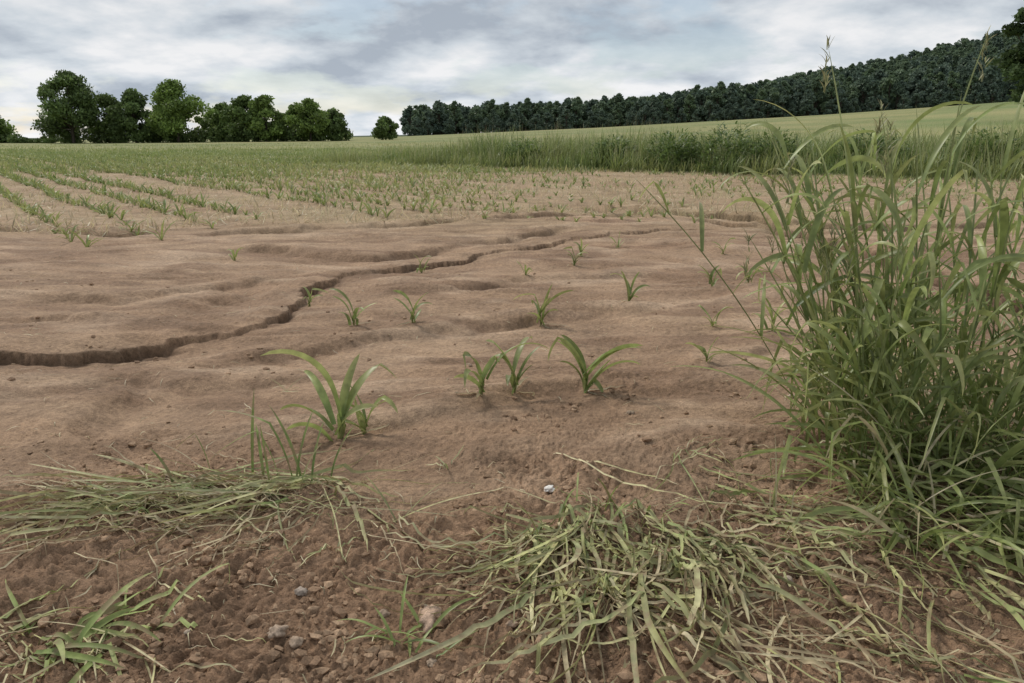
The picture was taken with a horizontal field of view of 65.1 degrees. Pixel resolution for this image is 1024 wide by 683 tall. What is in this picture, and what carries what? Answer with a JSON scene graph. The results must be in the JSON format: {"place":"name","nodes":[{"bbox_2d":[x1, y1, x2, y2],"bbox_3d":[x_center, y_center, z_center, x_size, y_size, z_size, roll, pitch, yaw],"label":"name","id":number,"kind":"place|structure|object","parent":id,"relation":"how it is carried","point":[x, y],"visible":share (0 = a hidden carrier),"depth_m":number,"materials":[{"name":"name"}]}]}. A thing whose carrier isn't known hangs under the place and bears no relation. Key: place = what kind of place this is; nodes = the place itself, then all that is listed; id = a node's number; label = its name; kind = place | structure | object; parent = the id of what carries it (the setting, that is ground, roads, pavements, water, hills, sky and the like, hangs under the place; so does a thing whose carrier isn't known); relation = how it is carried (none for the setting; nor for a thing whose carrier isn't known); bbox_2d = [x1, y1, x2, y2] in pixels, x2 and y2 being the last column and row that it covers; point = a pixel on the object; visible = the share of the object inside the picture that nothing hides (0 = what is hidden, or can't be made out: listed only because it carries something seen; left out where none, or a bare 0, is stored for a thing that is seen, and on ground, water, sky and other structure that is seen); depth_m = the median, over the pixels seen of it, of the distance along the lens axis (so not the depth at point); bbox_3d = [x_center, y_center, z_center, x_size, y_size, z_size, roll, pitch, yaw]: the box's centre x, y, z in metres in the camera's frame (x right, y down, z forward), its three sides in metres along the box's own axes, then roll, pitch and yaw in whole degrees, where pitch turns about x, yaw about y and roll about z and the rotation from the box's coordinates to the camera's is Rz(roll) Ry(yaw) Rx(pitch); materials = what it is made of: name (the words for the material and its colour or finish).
{"place":"outdoors","nodes":[
{"label":"outdoors","id":0,"kind":"place"},
{"bbox_2d":[0,392,494,590],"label":"flattened grass","id":1,"kind":"structure","parent":0,"point":[267,484],"depth_m":2.21,"materials":[{"name":"green plant"}]},
{"bbox_2d":[0,96,1023,682],"bbox_3d":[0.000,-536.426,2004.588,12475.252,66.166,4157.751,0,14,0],"label":"ground","id":2,"kind":"structure","parent":0,"point":[272,272],"depth_m":3.28,"materials":[{"name":"soil"}]},
{"bbox_2d":[0,115,17,134],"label":"broadleaf tree","id":3,"kind":"object","parent":2,"relation":"on","point":[7,127],"visible":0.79,"depth_m":149.63,"materials":[{"name":"green plant"}]},
{"bbox_2d":[30,69,99,142],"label":"broadleaf tree","id":4,"kind":"object","parent":2,"relation":"on","point":[73,106],"visible":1,"depth_m":142.01,"materials":[{"name":"green plant"}]},
{"bbox_2d":[83,93,126,142],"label":"broadleaf tree","id":5,"kind":"object","parent":2,"relation":"on","point":[105,100],"visible":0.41,"depth_m":146.36,"materials":[{"name":"green plant"}]},
{"bbox_2d":[105,88,157,142],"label":"broadleaf tree","id":6,"kind":"object","parent":2,"relation":"on","point":[134,102],"visible":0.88,"depth_m":144.79,"materials":[{"name":"green plant"}]},
{"bbox_2d":[0,563,265,682],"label":"grass tuft","id":7,"kind":"object","parent":2,"relation":"on","point":[86,629],"visible":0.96,"depth_m":1.62,"materials":[{"name":"green plant"}]},
{"bbox_2d":[151,103,192,141],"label":"broadleaf tree","id":8,"kind":"object","parent":2,"relation":"on","point":[154,107],"visible":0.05,"depth_m":148.80,"materials":[{"name":"green plant"}]},
{"bbox_2d":[0,123,353,142],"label":"hedge","id":9,"kind":"object","parent":2,"relation":"on","point":[196,134],"visible":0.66,"depth_m":146.95,"materials":[{"name":"green plant"}]},
{"bbox_2d":[142,78,212,142],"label":"broadleaf tree","id":10,"kind":"object","parent":2,"relation":"on","point":[167,121],"visible":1,"depth_m":142.10,"materials":[{"name":"green plant"}]},
{"bbox_2d":[193,107,220,141],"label":"broadleaf tree","id":11,"kind":"object","parent":2,"relation":"on","point":[208,115],"visible":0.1,"depth_m":152.67,"materials":[{"name":"green plant"}]},
{"bbox_2d":[196,102,235,141],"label":"broadleaf tree","id":12,"kind":"object","parent":2,"relation":"on","point":[218,121],"visible":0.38,"depth_m":148.88,"materials":[{"name":"green plant"}]},
{"bbox_2d":[228,248,240,260],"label":"corn seedling","id":13,"kind":"object","parent":2,"relation":"on","point":[234,256],"visible":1,"depth_m":6.92,"materials":[{"name":"green plant"}]},
{"bbox_2d":[219,94,267,141],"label":"broadleaf tree","id":14,"kind":"object","parent":2,"relation":"on","point":[237,109],"visible":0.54,"depth_m":144.73,"materials":[{"name":"green plant"}]},
{"bbox_2d":[240,94,287,141],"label":"broadleaf tree","id":15,"kind":"object","parent":2,"relation":"on","point":[262,110],"visible":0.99,"depth_m":143.69,"materials":[{"name":"green plant"}]},
{"bbox_2d":[267,624,288,638],"bbox_3d":[-0.475,0.587,1.621,0.042,0.026,0.041,0,14,0],"label":"stone","id":16,"kind":"object","parent":2,"relation":"on","point":[276,631],"visible":1,"depth_m":1.61,"materials":[{"name":"beige stone"}]},
{"bbox_2d":[273,377,303,392],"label":"grass tuft","id":17,"kind":"object","parent":2,"relation":"on","point":[289,387],"visible":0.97,"depth_m":3.38,"materials":[{"name":"beige plant"}]},
{"bbox_2d":[289,636,302,648],"bbox_3d":[-0.434,0.601,1.604,0.030,0.018,0.031,4,15,17],"label":"stone","id":18,"kind":"object","parent":2,"relation":"on","point":[295,642],"visible":1,"depth_m":1.60,"materials":[{"name":"beige stone"}]},
{"bbox_2d":[284,102,314,137],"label":"broadleaf tree","id":19,"kind":"object","parent":2,"relation":"on","point":[291,110],"visible":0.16,"depth_m":148.43,"materials":[{"name":"green plant"}]},
{"bbox_2d":[294,586,308,596],"bbox_3d":[-0.470,0.560,1.790,0.030,0.020,0.028,10,17,35],"label":"stone","id":20,"kind":"object","parent":2,"relation":"on","point":[300,591],"visible":1,"depth_m":1.78,"materials":[{"name":"grey stone"}]},
{"bbox_2d":[282,97,331,140],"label":"broadleaf tree","id":21,"kind":"object","parent":2,"relation":"on","point":[307,110],"visible":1,"depth_m":143.31,"materials":[{"name":"green plant"}]},
{"bbox_2d":[297,287,327,306],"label":"corn seedling","id":22,"kind":"object","parent":2,"relation":"on","point":[309,294],"visible":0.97,"depth_m":5.13,"materials":[{"name":"green plant"}]},
{"bbox_2d":[300,537,356,565],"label":"grass tuft","id":23,"kind":"object","parent":2,"relation":"on","point":[324,547],"visible":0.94,"depth_m":1.96,"materials":[{"name":"beige plant"}]},
{"bbox_2d":[261,349,395,440],"bbox_3d":[-0.616,0.171,2.802,0.409,0.368,0.312,0,14,0],"label":"corn seedling","id":24,"kind":"object","parent":2,"relation":"on","point":[344,401],"visible":0.97,"depth_m":2.81,"materials":[{"name":"green plant"}]},
{"bbox_2d":[323,107,353,140],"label":"broadleaf tree","id":25,"kind":"object","parent":2,"relation":"on","point":[338,122],"visible":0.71,"depth_m":146.23,"materials":[{"name":"green plant"}]},
{"bbox_2d":[329,288,374,324],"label":"corn seedling","id":26,"kind":"object","parent":2,"relation":"on","point":[354,316],"visible":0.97,"depth_m":4.54,"materials":[{"name":"green plant"}]},
{"bbox_2d":[336,386,397,433],"bbox_3d":[-0.518,0.261,2.865,0.238,0.168,0.136,4,15,14],"label":"corn seedling","id":27,"kind":"object","parent":2,"relation":"on","point":[362,419],"visible":0.75,"depth_m":2.87,"materials":[{"name":"green plant"}]},
{"bbox_2d":[378,609,390,617],"bbox_3d":[-0.280,0.594,1.747,0.029,0.021,0.026,6,15,22],"label":"stone","id":28,"kind":"object","parent":2,"relation":"on","point":[384,612],"visible":0.78,"depth_m":1.74,"materials":[{"name":"beige stone"}]},
{"bbox_2d":[371,115,399,139],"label":"broadleaf tree","id":29,"kind":"object","parent":2,"relation":"on","point":[385,127],"visible":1,"depth_m":153.72,"materials":[{"name":"green plant"}]},
{"bbox_2d":[335,476,438,531],"bbox_3d":[-0.325,0.449,2.123,0.239,0.120,0.177,4,15,15],"label":"grass tuft","id":30,"kind":"object","parent":2,"relation":"on","point":[384,499],"visible":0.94,"depth_m":2.16,"materials":[{"name":"green plant"}]},
{"bbox_2d":[335,576,478,657],"bbox_3d":[-0.219,0.579,1.663,0.304,0.081,0.216,0,14,0],"label":"grass tuft","id":31,"kind":"object","parent":2,"relation":"on","point":[439,619],"visible":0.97,"depth_m":1.63,"materials":[{"name":"green plant"}]},
{"bbox_2d":[393,290,431,325],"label":"corn seedling","id":32,"kind":"object","parent":2,"relation":"on","point":[413,317],"visible":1,"depth_m":4.49,"materials":[{"name":"green plant"}]},
{"bbox_2d":[0,128,833,172],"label":"green crop","id":33,"kind":"object","parent":2,"relation":"on","point":[82,168],"visible":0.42,"depth_m":32.04,"materials":[{"name":"green plant"}]},
{"bbox_2d":[416,256,430,272],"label":"corn seedling","id":34,"kind":"object","parent":2,"relation":"on","point":[420,270],"visible":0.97,"depth_m":6.19,"materials":[{"name":"green plant"}]},
{"bbox_2d":[416,604,441,633],"bbox_3d":[-0.175,0.593,1.707,0.054,0.041,0.098,0,14,0],"label":"stone","id":35,"kind":"object","parent":2,"relation":"on","point":[427,618],"visible":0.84,"depth_m":1.69,"materials":[{"name":"beige stone"}]},
{"bbox_2d":[426,658,436,667],"bbox_3d":[-0.157,0.628,1.568,0.022,0.013,0.026,0,14,0],"label":"stone","id":36,"kind":"object","parent":2,"relation":"on","point":[430,662],"visible":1,"depth_m":1.56,"materials":[{"name":"beige stone"}]},
{"bbox_2d":[425,445,463,468],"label":"grass tuft","id":37,"kind":"object","parent":2,"relation":"on","point":[445,464],"visible":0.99,"depth_m":2.56,"materials":[{"name":"plant"}]},
{"bbox_2d":[433,536,514,581],"bbox_3d":[-0.079,0.528,1.955,0.203,0.046,0.198,9,16,31],"label":"grass tuft","id":38,"kind":"object","parent":2,"relation":"on","point":[483,556],"visible":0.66,"depth_m":1.94,"materials":[{"name":"green plant"}]},
{"bbox_2d":[454,342,549,398],"bbox_3d":[-0.067,0.117,3.118,0.392,0.218,0.197,-9,17,-33],"label":"corn seedling","id":39,"kind":"object","parent":2,"relation":"on","point":[481,376],"visible":1,"depth_m":3.14,"materials":[{"name":"green plant"}]},
{"bbox_2d":[0,145,1021,246],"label":"corn rows","id":40,"kind":"object","parent":2,"relation":"on","point":[258,173],"visible":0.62,"depth_m":18.97,"materials":[{"name":"green plant"}]},
{"bbox_2d":[0,269,1023,682],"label":"soil clods","id":41,"kind":"object","parent":2,"relation":"on","point":[386,653],"visible":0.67,"depth_m":1.72,"materials":[{"name":"brown soil"}]},
{"bbox_2d":[0,160,1023,682],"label":"straw residue","id":42,"kind":"object","parent":2,"relation":"on","point":[324,210],"visible":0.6,"depth_m":12.07,"materials":[{"name":"beige plant"}]},
{"bbox_2d":[505,620,518,627],"bbox_3d":[0.001,0.586,1.663,0.031,0.014,0.023,0,14,0],"label":"stone","id":43,"kind":"object","parent":2,"relation":"on","point":[510,623],"visible":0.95,"depth_m":1.66,"materials":[{"name":"stone"}]},
{"bbox_2d":[486,336,539,395],"bbox_3d":[0.005,0.091,3.230,0.131,0.267,0.356,14,20,43],"label":"corn seedling","id":44,"kind":"object","parent":2,"relation":"on","point":[512,378],"visible":0.99,"depth_m":3.23,"materials":[{"name":"green plant"}]},
{"bbox_2d":[517,261,531,275],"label":"corn seedling","id":45,"kind":"object","parent":2,"relation":"on","point":[526,270],"visible":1,"depth_m":6.04,"materials":[{"name":"green plant"}]},
{"bbox_2d":[513,283,573,328],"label":"corn seedling","id":46,"kind":"object","parent":2,"relation":"on","point":[543,307],"visible":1,"depth_m":4.67,"materials":[{"name":"green plant"}]},
{"bbox_2d":[544,485,554,492],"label":"stone","id":47,"kind":"object","parent":2,"relation":"on","point":[549,488],"visible":0.98,"depth_m":2.34,"materials":[{"name":"white stone"}]},
{"bbox_2d":[564,246,586,265],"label":"corn seedling","id":48,"kind":"object","parent":2,"relation":"on","point":[575,261],"visible":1,"depth_m":6.49,"materials":[{"name":"green plant"}]},
{"bbox_2d":[574,239,587,254],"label":"corn seedling","id":49,"kind":"object","parent":2,"relation":"on","point":[580,248],"visible":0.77,"depth_m":7.01,"materials":[{"name":"green plant"}]},
{"bbox_2d":[548,335,642,397],"bbox_3d":[0.349,0.102,3.238,0.369,0.255,0.187,6,15,21],"label":"corn seedling","id":50,"kind":"object","parent":2,"relation":"on","point":[570,345],"visible":0.98,"depth_m":3.25,"materials":[{"name":"green plant"}]},
{"bbox_2d":[610,233,622,248],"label":"corn seedling","id":51,"kind":"object","parent":2,"relation":"on","point":[617,246],"visible":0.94,"depth_m":7.61,"materials":[{"name":"green plant"}]},
{"bbox_2d":[609,271,649,301],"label":"corn seedling","id":52,"kind":"object","parent":2,"relation":"on","point":[629,290],"visible":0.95,"depth_m":5.08,"materials":[{"name":"green plant"}]},
{"bbox_2d":[286,114,1023,181],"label":"field margin grass","id":53,"kind":"structure","parent":2,"relation":"on","point":[728,153],"depth_m":25.39,"materials":[{"name":"green plant"}]},
{"bbox_2d":[333,437,981,682],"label":"flattened grass","id":54,"kind":"structure","parent":2,"relation":"on","point":[561,536],"depth_m":1.76,"materials":[{"name":"green plant"}]},
{"bbox_2d":[673,434,719,460],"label":"grass tuft","id":55,"kind":"object","parent":2,"relation":"on","point":[692,450],"visible":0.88,"depth_m":2.52,"materials":[{"name":"beige plant"}]},
{"bbox_2d":[685,337,720,361],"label":"corn seedling","id":56,"kind":"object","parent":2,"relation":"on","point":[701,349],"visible":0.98,"depth_m":3.62,"materials":[{"name":"green plant"}]},
{"bbox_2d":[697,265,722,285],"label":"corn seedling","id":57,"kind":"object","parent":2,"relation":"on","point":[711,282],"visible":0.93,"depth_m":5.62,"materials":[{"name":"green plant"}]},
{"bbox_2d":[399,29,1023,135],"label":"forest","id":58,"kind":"object","parent":2,"relation":"on","point":[939,73],"visible":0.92,"depth_m":294.55,"materials":[{"name":"green plant"}]},
{"bbox_2d":[698,305,733,327],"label":"corn seedling","id":59,"kind":"object","parent":2,"relation":"on","point":[712,322],"visible":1,"depth_m":4.40,"materials":[{"name":"green plant"}]},
{"bbox_2d":[714,238,734,254],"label":"corn seedling","id":60,"kind":"object","parent":2,"relation":"on","point":[725,246],"visible":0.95,"depth_m":7.21,"materials":[{"name":"green plant"}]},
{"bbox_2d":[736,266,763,282],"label":"corn seedling","id":61,"kind":"object","parent":2,"relation":"on","point":[748,278],"visible":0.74,"depth_m":5.75,"materials":[{"name":"green plant"}]},
{"bbox_2d":[749,298,792,331],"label":"corn seedling","id":62,"kind":"object","parent":2,"relation":"on","point":[770,311],"visible":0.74,"depth_m":4.15,"materials":[{"name":"green plant"}]},
{"bbox_2d":[781,575,793,582],"bbox_3d":[0.620,0.535,1.805,0.027,0.015,0.021,0,14,0],"label":"stone","id":63,"kind":"object","parent":2,"relation":"on","point":[789,578],"visible":0.48,"depth_m":1.80,"materials":[{"name":"beige stone"}]},
{"bbox_2d":[636,25,1023,604],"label":"tall grass clump","id":64,"kind":"object","parent":2,"relation":"on","point":[871,372],"visible":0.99,"depth_m":2.33,"materials":[{"name":"green plant"}]},
{"bbox_2d":[646,438,1023,682],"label":"flattened grass","id":65,"kind":"structure","parent":2,"relation":"on","point":[1012,610],"depth_m":1.81,"materials":[{"name":"green plant"}]},
{"bbox_2d":[986,7,1023,105],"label":"broadleaf tree","id":66,"kind":"object","parent":2,"relation":"on","point":[1011,63],"visible":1,"depth_m":112.17,"materials":[{"name":"green plant"}]},
{"bbox_2d":[0,0,1023,137],"label":"sky","id":67,"kind":"structure","parent":0,"point":[367,60],"materials":[{"name":"grey"}]}
]}

